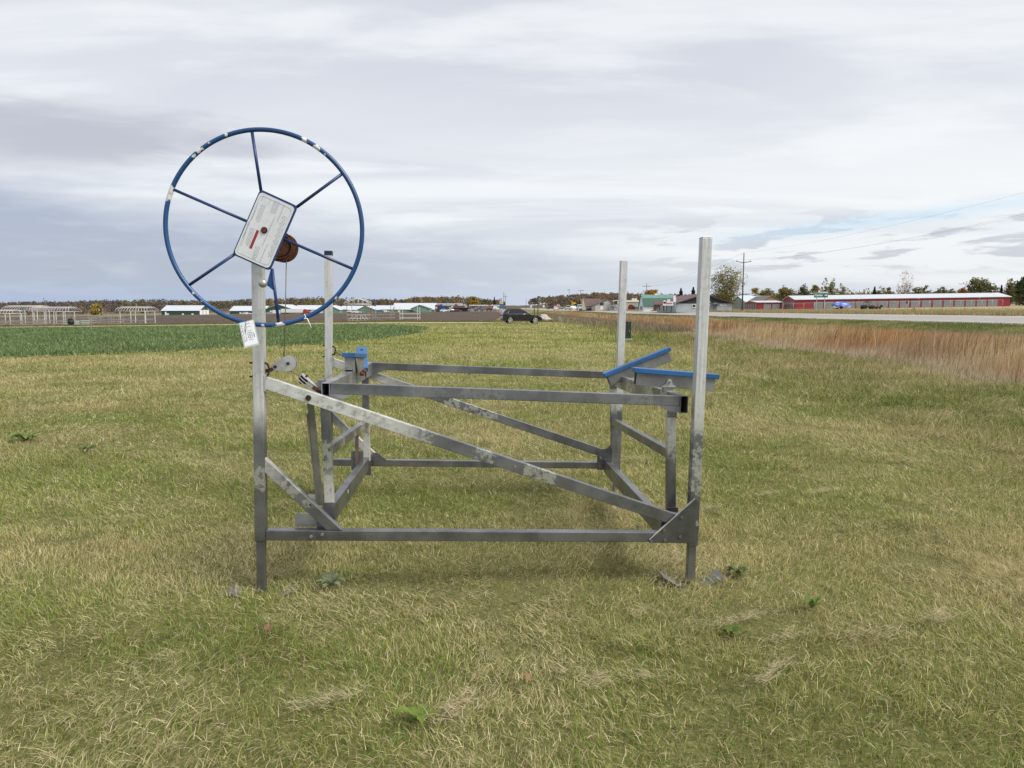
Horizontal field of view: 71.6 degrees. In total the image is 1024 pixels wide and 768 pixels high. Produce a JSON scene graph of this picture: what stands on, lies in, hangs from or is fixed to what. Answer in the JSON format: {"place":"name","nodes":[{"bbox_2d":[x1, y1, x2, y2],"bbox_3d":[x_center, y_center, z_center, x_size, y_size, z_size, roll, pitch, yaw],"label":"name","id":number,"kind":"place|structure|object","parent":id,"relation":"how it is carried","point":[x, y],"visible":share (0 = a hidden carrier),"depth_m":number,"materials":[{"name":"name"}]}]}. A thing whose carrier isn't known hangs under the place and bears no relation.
{"place":"outdoors","nodes":[
{"label":"outdoors","id":0,"kind":"place"},
{"bbox_2d":[0,323,429,357],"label":"crop field","id":1,"kind":"structure","parent":0,"point":[196,348],"depth_m":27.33,"materials":[{"name":"plant"}]},
{"bbox_2d":[0,312,500,324],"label":"ploughed field","id":2,"kind":"structure","parent":0,"point":[476,316],"depth_m":181.98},
{"bbox_2d":[1,305,49,323],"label":"canopy boat lift","id":3,"kind":"object","parent":2,"relation":"on","point":[25,306],"visible":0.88,"depth_m":118.08,"materials":[{"name":"metal"}]},
{"bbox_2d":[281,309,310,313],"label":"semi truck","id":4,"kind":"object","parent":2,"relation":"on","point":[301,311],"visible":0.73,"depth_m":394.70,"materials":[{"name":"white paint"}]},
{"bbox_2d":[45,322,486,326],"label":"gravel lane","id":5,"kind":"structure","parent":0,"point":[317,323],"depth_m":86.50,"materials":[{"name":"grey gravel"}]},
{"bbox_2d":[0,301,1023,767],"bbox_3d":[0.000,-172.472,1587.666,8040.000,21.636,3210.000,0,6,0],"label":"ground","id":6,"kind":"structure","parent":0,"point":[512,581],"depth_m":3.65,"materials":[{"name":"green plant"}]},
{"bbox_2d":[0,310,26,323],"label":"canopy boat lift","id":7,"kind":"object","parent":6,"relation":"on","point":[12,320],"visible":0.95,"depth_m":105.20,"materials":[{"name":"metal"}]},
{"bbox_2d":[0,320,41,324],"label":"bare boat lift","id":8,"kind":"object","parent":6,"relation":"on","point":[17,324],"visible":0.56,"depth_m":99.65,"materials":[{"name":"metal"}]},
{"bbox_2d":[8,431,46,440],"bbox_3d":[-5.738,0.612,8.305,0.391,0.110,0.411,2,6,14],"label":"broadleaf weed","id":9,"kind":"object","parent":6,"relation":"on","point":[25,436],"visible":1,"depth_m":8.29,"materials":[{"name":"green plant"}]},
{"bbox_2d":[34,320,61,324],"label":"bare boat lift","id":10,"kind":"object","parent":6,"relation":"on","point":[47,323],"visible":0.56,"depth_m":98.64,"materials":[{"name":"metal"}]},
{"bbox_2d":[29,307,81,322],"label":"canopy boat lift","id":11,"kind":"object","parent":6,"relation":"on","point":[53,311],"visible":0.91,"depth_m":107.67,"materials":[{"name":"metal"}]},
{"bbox_2d":[67,317,73,324],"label":"black tub","id":12,"kind":"object","parent":6,"relation":"on","point":[70,321],"visible":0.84,"depth_m":95.90,"materials":[{"name":"plastic"}]},
{"bbox_2d":[62,318,101,324],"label":"bare boat lift","id":13,"kind":"object","parent":6,"relation":"on","point":[64,322],"visible":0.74,"depth_m":97.08,"materials":[{"name":"metal"}]},
{"bbox_2d":[77,445,96,449],"bbox_3d":[-4.643,0.696,7.740,0.181,0.060,0.173,5,8,38],"label":"broadleaf weed","id":14,"kind":"object","parent":6,"relation":"on","point":[85,446],"visible":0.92,"depth_m":7.73,"materials":[{"name":"green plant"}]},
{"bbox_2d":[90,303,103,314],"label":"round tree","id":15,"kind":"object","parent":6,"relation":"on","point":[93,311],"visible":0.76,"depth_m":466.13,"materials":[{"name":"yellow plant"}]},
{"bbox_2d":[88,313,110,323],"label":"bare boat lift","id":16,"kind":"object","parent":6,"relation":"on","point":[98,319],"visible":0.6,"depth_m":98.61,"materials":[{"name":"metal"}]},
{"bbox_2d":[99,313,123,323],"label":"bare boat lift","id":17,"kind":"object","parent":6,"relation":"on","point":[113,319],"visible":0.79,"depth_m":99.62,"materials":[{"name":"metal"}]},
{"bbox_2d":[115,307,155,323],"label":"canopy boat lift","id":18,"kind":"object","parent":6,"relation":"on","point":[135,320],"visible":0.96,"depth_m":103.85,"materials":[{"name":"metal"}]},
{"bbox_2d":[161,305,209,314],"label":"green barn","id":19,"kind":"structure","parent":6,"relation":"on","point":[184,310],"depth_m":408.98,"materials":[{"name":"metal"}]},
{"bbox_2d":[229,306,268,313],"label":"green barn","id":20,"kind":"structure","parent":6,"relation":"on","point":[238,309],"depth_m":417.28,"materials":[{"name":"metal"}]},
{"bbox_2d":[0,319,562,326],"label":"lane bank grass","id":21,"kind":"structure","parent":6,"relation":"on","point":[203,323],"depth_m":93.27,"materials":[{"name":"green plant"}]},
{"bbox_2d":[266,304,298,313],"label":"green barn","id":22,"kind":"structure","parent":6,"relation":"on","point":[280,307],"depth_m":409.81,"materials":[{"name":"metal"}]},
{"bbox_2d":[296,305,337,312],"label":"green barn","id":23,"kind":"structure","parent":6,"relation":"on","point":[311,308],"depth_m":426.02,"materials":[{"name":"metal"}]},
{"bbox_2d":[314,571,345,586],"bbox_3d":[-1.013,1.098,3.986,0.175,0.053,0.180,0,6,0],"label":"broadleaf weed","id":24,"kind":"object","parent":6,"relation":"on","point":[332,577],"visible":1,"depth_m":3.98,"materials":[{"name":"green plant"}]},
{"bbox_2d":[323,306,342,312],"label":"green barn","id":25,"kind":"structure","parent":6,"relation":"on","point":[337,309],"depth_m":405.95,"materials":[{"name":"green metal"}]},
{"bbox_2d":[341,306,362,312],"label":"green barn","id":26,"kind":"structure","parent":6,"relation":"on","point":[347,308],"depth_m":415.66,"materials":[{"name":"metal"}]},
{"bbox_2d":[344,299,371,320],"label":"canopy boat lift","id":27,"kind":"object","parent":6,"relation":"on","point":[358,303],"visible":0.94,"depth_m":103.74,"materials":[{"name":"metal"}]},
{"bbox_2d":[357,306,378,312],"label":"green barn","id":28,"kind":"structure","parent":6,"relation":"on","point":[364,309],"depth_m":399.86,"materials":[{"name":"green metal"}]},
{"bbox_2d":[371,305,394,320],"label":"bare boat lift","id":29,"kind":"object","parent":6,"relation":"on","point":[375,314],"visible":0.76,"depth_m":104.02,"materials":[{"name":"metal"}]},
{"bbox_2d":[376,305,394,311],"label":"green barn","id":30,"kind":"structure","parent":6,"relation":"on","point":[383,307],"depth_m":416.64,"materials":[{"name":"metal"}]},
{"bbox_2d":[402,306,419,319],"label":"bare boat lift","id":31,"kind":"object","parent":6,"relation":"on","point":[417,313],"visible":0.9,"depth_m":105.06,"materials":[{"name":"metal"}]},
{"bbox_2d":[393,704,437,724],"bbox_3d":[-0.354,1.233,2.659,0.134,0.064,0.156,2,7,22],"label":"broadleaf weed","id":32,"kind":"object","parent":6,"relation":"on","point":[416,714],"visible":0.95,"depth_m":2.67,"materials":[{"name":"green plant"}]},
{"bbox_2d":[394,303,436,311],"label":"green barn","id":33,"kind":"structure","parent":6,"relation":"on","point":[399,307],"depth_m":421.83,"materials":[{"name":"metal"}]},
{"bbox_2d":[410,305,431,311],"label":"green barn","id":34,"kind":"structure","parent":6,"relation":"on","point":[424,309],"depth_m":405.77,"materials":[{"name":"green metal"}]},
{"bbox_2d":[163,127,723,597],"bbox_3d":[-0.272,-0.129,4.818,3.149,2.492,2.273,1,5,-4],"label":"lift","id":35,"kind":"object","parent":6,"relation":"on","point":[265,241],"visible":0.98,"depth_m":3.97,"materials":[{"name":"metal"}]},
{"bbox_2d":[239,319,258,347],"bbox_3d":[-1.341,-0.258,3.628,0.106,0.152,0.037,1,5,-4],"label":"lot tag","id":36,"kind":"object","parent":35,"relation":"attached to","point":[249,333],"visible":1,"depth_m":3.62,"materials":[{"name":"white paper"}]},
{"bbox_2d":[435,303,469,311],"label":"store","id":37,"kind":"structure","parent":6,"relation":"on","point":[440,306],"depth_m":390.10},
{"bbox_2d":[466,296,479,308],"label":"round tree","id":38,"kind":"object","parent":6,"relation":"on","point":[470,300],"visible":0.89,"depth_m":494.92,"materials":[{"name":"yellow plant"}]},
{"bbox_2d":[469,305,498,311],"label":"fuel canopy","id":39,"kind":"object","parent":6,"relation":"on","point":[483,305],"visible":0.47,"depth_m":369.75,"materials":[{"name":"white metal"}]},
{"bbox_2d":[0,291,1017,314],"bbox_3d":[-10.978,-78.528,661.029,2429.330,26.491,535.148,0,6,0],"label":"wooded hills","id":40,"kind":"structure","parent":6,"relation":"on","point":[113,305],"depth_m":632.75,"materials":[{"name":"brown plant"}]},
{"bbox_2d":[0,335,1023,767],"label":"dry stalks","id":41,"kind":"object","parent":6,"relation":"on","point":[488,541],"visible":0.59,"depth_m":4.80,"materials":[{"name":"beige plant"}]},
{"bbox_2d":[500,309,541,323],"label":"parked car","id":42,"kind":"object","parent":6,"relation":"on","point":[509,316],"visible":0.98,"depth_m":80.72,"materials":[{"name":"black paint"}]},
{"bbox_2d":[71,390,979,724],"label":"grass clippings","id":43,"kind":"object","parent":6,"relation":"on","point":[605,676],"depth_m":3.03,"materials":[{"name":"beige plant"}]},
{"bbox_2d":[578,299,600,310],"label":"brown roof house","id":44,"kind":"structure","parent":6,"relation":"on","point":[588,303],"depth_m":276.31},
{"bbox_2d":[592,299,612,310],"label":"cream house","id":45,"kind":"structure","parent":6,"relation":"on","point":[605,307],"depth_m":260.49,"materials":[{"name":"beige paint"}]},
{"bbox_2d":[530,312,694,332],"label":"ditch edge weeds","id":46,"kind":"object","parent":6,"relation":"on","point":[582,320],"visible":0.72,"depth_m":63.62,"materials":[{"name":"brown plant"}]},
{"bbox_2d":[611,298,638,310],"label":"tan hall","id":47,"kind":"structure","parent":6,"relation":"on","point":[633,303],"depth_m":256.36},
{"bbox_2d":[625,322,632,341],"bbox_3d":[5.450,-2.498,33.926,0.560,0.960,0.500,0,6,0],"label":"utility pedestal","id":48,"kind":"object","parent":6,"relation":"on","point":[627,330],"visible":0.48,"depth_m":33.72,"materials":[{"name":"metal"}]},
{"bbox_2d":[643,289,658,294],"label":"orange tree","id":49,"kind":"object","parent":6,"relation":"on","point":[651,292],"visible":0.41,"depth_m":325.87,"materials":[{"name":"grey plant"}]},
{"bbox_2d":[638,293,672,310],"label":"gambrel barn","id":50,"kind":"structure","parent":6,"relation":"on","point":[646,303],"depth_m":215.94,"materials":[{"name":"green metal"}]},
{"bbox_2d":[653,301,663,310],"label":"porch","id":51,"kind":"object","parent":6,"relation":"on","point":[657,305],"visible":0.89,"depth_m":176.46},
{"bbox_2d":[663,299,672,310],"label":"restaurant sign","id":52,"kind":"object","parent":6,"relation":"on","point":[667,303],"visible":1,"depth_m":148.97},
{"bbox_2d":[657,294,734,311],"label":"building","id":53,"kind":"structure","parent":6,"relation":"on","point":[684,303],"depth_m":169.00,"materials":[{"name":"grey"}]},
{"bbox_2d":[710,265,747,308],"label":"cottonwood tree","id":54,"kind":"object","parent":6,"relation":"on","point":[730,285],"visible":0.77,"depth_m":192.32,"materials":[{"name":"green plant"}]},
{"bbox_2d":[721,624,743,635],"bbox_3d":[1.052,1.170,3.380,0.097,0.038,0.122,6,8,42],"label":"broadleaf weed","id":55,"kind":"object","parent":6,"relation":"on","point":[734,628],"visible":1,"depth_m":3.38,"materials":[{"name":"green plant"}]},
{"bbox_2d":[724,565,751,576],"bbox_3d":[1.314,1.086,4.130,0.161,0.047,0.143,1,6,10],"label":"broadleaf weed","id":56,"kind":"object","parent":6,"relation":"on","point":[741,569],"visible":1,"depth_m":4.15,"materials":[{"name":"green plant"}]},
{"bbox_2d":[731,296,755,308],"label":"grey shed","id":57,"kind":"structure","parent":6,"relation":"on","point":[745,299],"depth_m":245.06,"materials":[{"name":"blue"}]},
{"bbox_2d":[736,253,750,309],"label":"utility pole","id":58,"kind":"object","parent":6,"relation":"on","point":[743,262],"visible":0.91,"depth_m":155.43,"materials":[{"name":"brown wood"}]},
{"bbox_2d":[748,288,759,295],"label":"bushy tree","id":59,"kind":"object","parent":6,"relation":"on","point":[755,290],"visible":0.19,"depth_m":267.55,"materials":[{"name":"green plant"}]},
{"bbox_2d":[744,301,781,309],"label":"storage building","id":60,"kind":"structure","parent":6,"relation":"on","point":[758,305],"depth_m":204.79,"materials":[{"name":"red metal"}]},
{"bbox_2d":[749,296,780,300],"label":"tan shed","id":61,"kind":"structure","parent":60,"relation":"attached to","point":[764,298],"depth_m":225.74,"materials":[{"name":"grey metal"}]},
{"bbox_2d":[758,288,776,295],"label":"bushy tree","id":62,"kind":"object","parent":6,"relation":"on","point":[769,292],"visible":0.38,"depth_m":269.30,"materials":[{"name":"green plant"}]},
{"bbox_2d":[776,287,793,306],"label":"bushy tree","id":63,"kind":"object","parent":6,"relation":"on","point":[784,292],"visible":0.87,"depth_m":252.11,"materials":[{"name":"green plant"}]},
{"bbox_2d":[547,310,1023,387],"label":"ditch grass","id":64,"kind":"structure","parent":6,"relation":"on","point":[908,348],"depth_m":25.07,"materials":[{"name":"beige plant"}]},
{"bbox_2d":[798,283,810,295],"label":"bushy tree","id":65,"kind":"object","parent":6,"relation":"on","point":[803,290],"visible":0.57,"depth_m":255.49,"materials":[{"name":"green plant"}]},
{"bbox_2d":[799,592,825,607],"bbox_3d":[1.546,1.123,3.659,0.147,0.071,0.123,0,6,0],"label":"broadleaf weed","id":66,"kind":"object","parent":6,"relation":"on","point":[813,601],"visible":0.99,"depth_m":3.65,"materials":[{"name":"green plant"}]},
{"bbox_2d":[810,284,819,294],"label":"bushy tree","id":67,"kind":"object","parent":6,"relation":"on","point":[815,289],"visible":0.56,"depth_m":252.52,"materials":[{"name":"green plant"}]},
{"bbox_2d":[814,292,827,309],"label":"road sign","id":68,"kind":"object","parent":6,"relation":"on","point":[824,295],"visible":0.99,"depth_m":121.08,"materials":[{"name":"green metal"}]},
{"bbox_2d":[819,278,830,294],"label":"bushy tree","id":69,"kind":"object","parent":6,"relation":"on","point":[825,287],"visible":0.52,"depth_m":247.60,"materials":[{"name":"green plant"}]},
{"bbox_2d":[828,278,836,294],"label":"bushy tree","id":70,"kind":"object","parent":6,"relation":"on","point":[830,290],"visible":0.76,"depth_m":249.49,"materials":[{"name":"green plant"}]},
{"bbox_2d":[831,302,850,308],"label":"covered boat","id":71,"kind":"object","parent":6,"relation":"on","point":[838,305],"visible":0.99,"depth_m":138.53,"materials":[{"name":"fabric"}]},
{"bbox_2d":[838,283,845,294],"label":"bushy tree","id":72,"kind":"object","parent":6,"relation":"on","point":[842,292],"visible":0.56,"depth_m":247.66,"materials":[{"name":"green plant"}]},
{"bbox_2d":[860,302,882,308],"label":"utility vehicle","id":73,"kind":"object","parent":6,"relation":"on","point":[866,306],"visible":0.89,"depth_m":163.39,"materials":[{"name":"metal"}]},
{"bbox_2d":[736,286,1019,302],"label":"tree belt","id":74,"kind":"object","parent":6,"relation":"on","point":[863,293],"visible":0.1,"depth_m":275.50,"materials":[{"name":"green plant"}]},
{"bbox_2d":[876,286,884,293],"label":"bushy tree","id":75,"kind":"object","parent":6,"relation":"on","point":[879,291],"visible":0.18,"depth_m":245.74,"materials":[{"name":"green plant"}]},
{"bbox_2d":[783,300,1002,309],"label":"chain link fence","id":76,"kind":"object","parent":6,"relation":"on","point":[992,301],"visible":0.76,"depth_m":170.91,"materials":[{"name":"grey metal"}]},
{"bbox_2d":[783,293,1011,308],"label":"storage building","id":77,"kind":"structure","parent":6,"relation":"on","point":[936,300],"depth_m":196.71,"materials":[{"name":"red metal"}]},
{"bbox_2d":[814,302,822,308],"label":"roll door","id":78,"kind":"structure","parent":77,"relation":"in","point":[819,304],"depth_m":198.20,"materials":[{"name":"grey metal"}]},
{"bbox_2d":[825,302,832,308],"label":"roll door","id":79,"kind":"structure","parent":77,"relation":"in","point":[827,304],"depth_m":197.96,"materials":[{"name":"grey metal"}]},
{"bbox_2d":[846,301,854,308],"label":"roll door","id":80,"kind":"structure","parent":77,"relation":"in","point":[852,303],"depth_m":197.38,"materials":[{"name":"grey metal"}]},
{"bbox_2d":[857,301,865,308],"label":"roll door","id":81,"kind":"structure","parent":77,"relation":"in","point":[859,303],"depth_m":197.14,"materials":[{"name":"grey metal"}]},
{"bbox_2d":[867,301,876,307],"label":"roll door","id":82,"kind":"structure","parent":77,"relation":"in","point":[874,303],"depth_m":196.85,"materials":[{"name":"grey metal"}]},
{"bbox_2d":[878,301,887,307],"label":"roll door","id":83,"kind":"structure","parent":77,"relation":"in","point":[884,303],"depth_m":196.66,"materials":[{"name":"grey metal"}]},
{"bbox_2d":[889,301,897,307],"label":"roll door","id":84,"kind":"structure","parent":77,"relation":"in","point":[891,303],"depth_m":196.42,"materials":[{"name":"grey metal"}]},
{"bbox_2d":[900,300,908,307],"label":"roll door","id":85,"kind":"structure","parent":77,"relation":"in","point":[902,304],"depth_m":196.18,"materials":[{"name":"white metal"}]},
{"bbox_2d":[911,300,919,307],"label":"roll door","id":86,"kind":"structure","parent":77,"relation":"in","point":[916,303],"depth_m":195.89,"materials":[{"name":"white metal"}]},
{"bbox_2d":[922,300,930,307],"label":"roll door","id":87,"kind":"structure","parent":77,"relation":"in","point":[924,302],"depth_m":195.63,"materials":[{"name":"white metal"}]},
{"bbox_2d":[933,300,941,306],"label":"roll door","id":88,"kind":"structure","parent":77,"relation":"in","point":[936,303],"depth_m":195.36,"materials":[{"name":"white metal"}]},
{"bbox_2d":[944,300,952,306],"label":"roll door","id":89,"kind":"structure","parent":77,"relation":"in","point":[946,302],"depth_m":195.13,"materials":[{"name":"white metal"}]},
{"bbox_2d":[955,300,963,306],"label":"roll door","id":90,"kind":"structure","parent":77,"relation":"in","point":[956,301],"depth_m":194.89,"materials":[{"name":"white metal"}]},
{"bbox_2d":[966,300,974,306],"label":"roll door","id":91,"kind":"structure","parent":77,"relation":"in","point":[968,303],"depth_m":194.60,"materials":[{"name":"white metal"}]},
{"bbox_2d":[977,299,985,306],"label":"roll door","id":92,"kind":"structure","parent":77,"relation":"in","point":[982,302],"depth_m":194.36,"materials":[{"name":"white metal"}]},
{"bbox_2d":[988,299,997,306],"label":"roll door","id":93,"kind":"structure","parent":77,"relation":"in","point":[990,303],"depth_m":194.08,"materials":[{"name":"white metal"}]},
{"bbox_2d":[896,271,913,293],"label":"bare tree","id":94,"kind":"object","parent":6,"relation":"on","point":[904,291],"visible":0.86,"depth_m":237.47,"materials":[{"name":"grey plant"}]},
{"bbox_2d":[911,287,924,293],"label":"bushy tree","id":95,"kind":"object","parent":6,"relation":"on","point":[919,290],"visible":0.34,"depth_m":245.48,"materials":[{"name":"green plant"}]},
{"bbox_2d":[936,286,947,293],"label":"bushy tree","id":96,"kind":"object","parent":6,"relation":"on","point":[942,289],"visible":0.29,"depth_m":245.61,"materials":[{"name":"green plant"}]},
{"bbox_2d":[958,287,967,292],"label":"round tree","id":97,"kind":"object","parent":6,"relation":"on","point":[962,290],"visible":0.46,"depth_m":239.45,"materials":[{"name":"plant"}]},
{"bbox_2d":[959,277,991,292],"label":"round tree","id":98,"kind":"object","parent":6,"relation":"on","point":[982,285],"visible":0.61,"depth_m":232.04,"materials":[{"name":"green plant"}]},
{"bbox_2d":[991,283,999,292],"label":"round tree","id":99,"kind":"object","parent":6,"relation":"on","point":[994,287],"visible":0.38,"depth_m":235.56,"materials":[{"name":"green plant"}]},
{"bbox_2d":[1002,278,1015,304],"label":"round tree","id":100,"kind":"object","parent":6,"relation":"on","point":[1009,287],"visible":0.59,"depth_m":222.67,"materials":[{"name":"green plant"}]},
{"bbox_2d":[1010,276,1023,305],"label":"round tree","id":101,"kind":"object","parent":6,"relation":"on","point":[1019,288],"visible":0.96,"depth_m":208.50,"materials":[{"name":"green plant"}]},
{"bbox_2d":[0,0,1023,306],"label":"sky","id":102,"kind":"structure","parent":0,"point":[522,150],"materials":[{"name":"grey"}]},
{"bbox_2d":[517,305,1023,323],"bbox_3d":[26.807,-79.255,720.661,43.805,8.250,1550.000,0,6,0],"label":"road","id":103,"kind":"structure","parent":0,"point":[988,319],"depth_m":81.03,"materials":[{"name":"grey asphalt"}]},
{"bbox_2d":[527,309,1023,325],"bbox_3d":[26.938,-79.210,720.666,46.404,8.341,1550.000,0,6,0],"label":"gravel shoulder","id":104,"kind":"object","parent":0,"point":[858,314],"visible":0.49,"depth_m":89.41},
{"bbox_2d":[535,310,1023,339],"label":"verge grass","id":105,"kind":"structure","parent":0,"point":[1001,326],"depth_m":58.35,"materials":[{"name":"plant"}]},
{"bbox_2d":[626,305,1023,315],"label":"verge grass","id":106,"kind":"structure","parent":0,"point":[982,312],"depth_m":104.09,"materials":[{"name":"plant"}]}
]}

